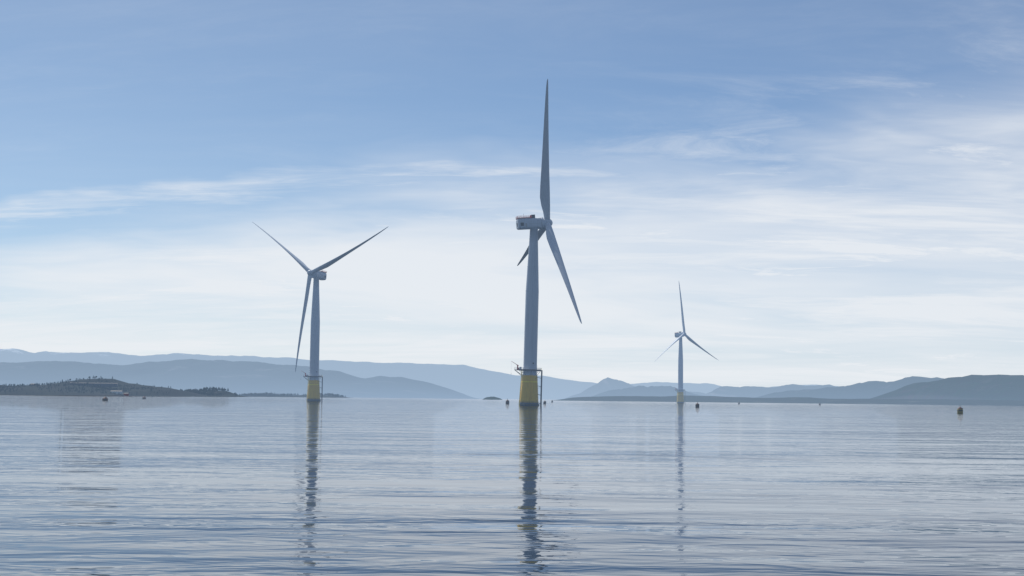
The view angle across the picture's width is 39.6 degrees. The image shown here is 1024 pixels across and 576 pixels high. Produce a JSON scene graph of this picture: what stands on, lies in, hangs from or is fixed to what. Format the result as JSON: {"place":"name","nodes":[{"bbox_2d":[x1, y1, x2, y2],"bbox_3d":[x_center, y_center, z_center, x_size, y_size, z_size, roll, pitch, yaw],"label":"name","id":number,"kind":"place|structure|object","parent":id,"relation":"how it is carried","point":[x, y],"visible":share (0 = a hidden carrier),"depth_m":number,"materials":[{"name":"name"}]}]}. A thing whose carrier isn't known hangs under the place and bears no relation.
{"place":"outdoors","nodes":[
{"label":"outdoors","id":0,"kind":"place"},
{"bbox_2d":[0,379,212,396],"bbox_3d":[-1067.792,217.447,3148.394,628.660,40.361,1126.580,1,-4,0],"label":"island","id":1,"kind":"structure","parent":0,"point":[28,390],"depth_m":2911.45,"materials":[{"name":"green plant"}]},
{"bbox_2d":[31,382,128,395],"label":"island buildings","id":2,"kind":"structure","parent":1,"relation":"on","point":[110,385],"depth_m":2955.91,"materials":[{"name":"white paint"}]},
{"bbox_2d":[0,375,180,394],"bbox_3d":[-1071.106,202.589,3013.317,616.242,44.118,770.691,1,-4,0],"label":"island trees","id":3,"kind":"object","parent":1,"relation":"on","point":[76,389],"visible":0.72,"depth_m":2895.68,"materials":[{"name":"green plant"}]},
{"bbox_2d":[201,390,244,396],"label":"island","id":4,"kind":"structure","parent":0,"point":[228,394],"depth_m":4204.57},
{"bbox_2d":[181,386,236,395],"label":"island trees","id":5,"kind":"object","parent":4,"relation":"on","point":[205,390],"visible":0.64,"depth_m":4150.16,"materials":[{"name":"green plant"}]},
{"bbox_2d":[0,359,478,398],"bbox_3d":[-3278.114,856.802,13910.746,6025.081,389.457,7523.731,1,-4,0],"label":"mountain","id":6,"kind":"structure","parent":0,"point":[241,377],"depth_m":12494.06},
{"bbox_2d":[0,348,596,399],"bbox_3d":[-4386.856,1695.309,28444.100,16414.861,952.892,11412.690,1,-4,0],"label":"mountain range","id":7,"kind":"structure","parent":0,"point":[470,381],"depth_m":27998.52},
{"bbox_2d":[0,395,1023,575],"bbox_3d":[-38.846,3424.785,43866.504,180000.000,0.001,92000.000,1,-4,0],"label":"fjord water","id":8,"kind":"structure","parent":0,"point":[191,486],"depth_m":54.35,"materials":[{"name":"grey"}]},
{"bbox_2d":[38,395,136,396],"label":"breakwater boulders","id":9,"kind":"object","parent":8,"relation":"on","point":[74,395],"visible":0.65,"depth_m":2515.25,"materials":[{"name":"grey stone"}]},
{"bbox_2d":[245,395,348,397],"bbox_3d":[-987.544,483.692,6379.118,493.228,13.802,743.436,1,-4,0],"label":"skerries","id":10,"kind":"structure","parent":8,"relation":"on","point":[326,396],"depth_m":6157.70,"materials":[{"name":"grey stone"}]},
{"bbox_2d":[237,392,345,396],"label":"skerry trees","id":11,"kind":"object","parent":10,"relation":"on","point":[283,394],"visible":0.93,"depth_m":6233.49,"materials":[{"name":"plant"}]},
{"bbox_2d":[254,223,388,400],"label":"wind turbine","id":12,"kind":"object","parent":8,"relation":"on","point":[313,376],"visible":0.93,"depth_m":1089.69,"materials":[{"name":"grey paint"}]},
{"bbox_2d":[482,397,501,399],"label":"islet","id":13,"kind":"object","parent":8,"relation":"on","point":[491,398],"visible":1,"depth_m":5042.50,"materials":[{"name":"grey stone"}]},
{"bbox_2d":[513,79,581,405],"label":"wind turbine","id":14,"kind":"object","parent":8,"relation":"on","point":[528,395],"visible":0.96,"depth_m":755.68,"materials":[{"name":"grey paint"}]},
{"bbox_2d":[655,284,717,402],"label":"wind turbine","id":15,"kind":"object","parent":8,"relation":"on","point":[679,391],"visible":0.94,"depth_m":2021.22,"materials":[{"name":"grey paint"}]},
{"bbox_2d":[957,407,962,413],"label":"mooring buoy","id":16,"kind":"object","parent":8,"relation":"in","point":[959,410],"visible":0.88,"depth_m":509.47,"materials":[{"name":"black metal"}]},
{"bbox_2d":[0,0,1023,386],"label":"sky","id":17,"kind":"structure","parent":0,"point":[831,191],"materials":[{"name":"blue"}]},
{"bbox_2d":[565,377,724,398],"bbox_3d":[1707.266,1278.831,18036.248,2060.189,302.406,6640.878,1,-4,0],"label":"mountain","id":18,"kind":"structure","parent":0,"point":[605,385],"depth_m":17736.32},
{"bbox_2d":[591,386,700,396],"bbox_3d":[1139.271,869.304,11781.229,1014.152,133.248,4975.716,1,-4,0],"label":"mountain","id":19,"kind":"structure","parent":0,"point":[660,391],"depth_m":11273.60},
{"bbox_2d":[630,382,837,393],"bbox_3d":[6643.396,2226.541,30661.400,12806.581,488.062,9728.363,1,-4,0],"label":"mountain","id":20,"kind":"structure","parent":0,"point":[705,388],"depth_m":30634.97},
{"bbox_2d":[706,384,835,397],"bbox_3d":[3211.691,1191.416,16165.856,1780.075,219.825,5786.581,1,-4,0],"label":"mountain","id":21,"kind":"structure","parent":0,"point":[744,391],"depth_m":15961.42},
{"bbox_2d":[555,395,1023,405],"bbox_3d":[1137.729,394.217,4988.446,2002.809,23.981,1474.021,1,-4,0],"label":"shore","id":22,"kind":"structure","parent":0,"point":[817,400],"depth_m":4591.35,"materials":[{"name":"grey stone"}]},
{"bbox_2d":[756,376,943,398],"bbox_3d":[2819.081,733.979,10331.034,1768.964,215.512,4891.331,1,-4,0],"label":"mountain","id":23,"kind":"structure","parent":0,"point":[868,389],"depth_m":10367.38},
{"bbox_2d":[870,374,1023,400],"bbox_3d":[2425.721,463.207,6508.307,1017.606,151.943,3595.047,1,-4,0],"label":"hill","id":24,"kind":"structure","parent":0,"point":[991,387],"depth_m":6492.34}
]}

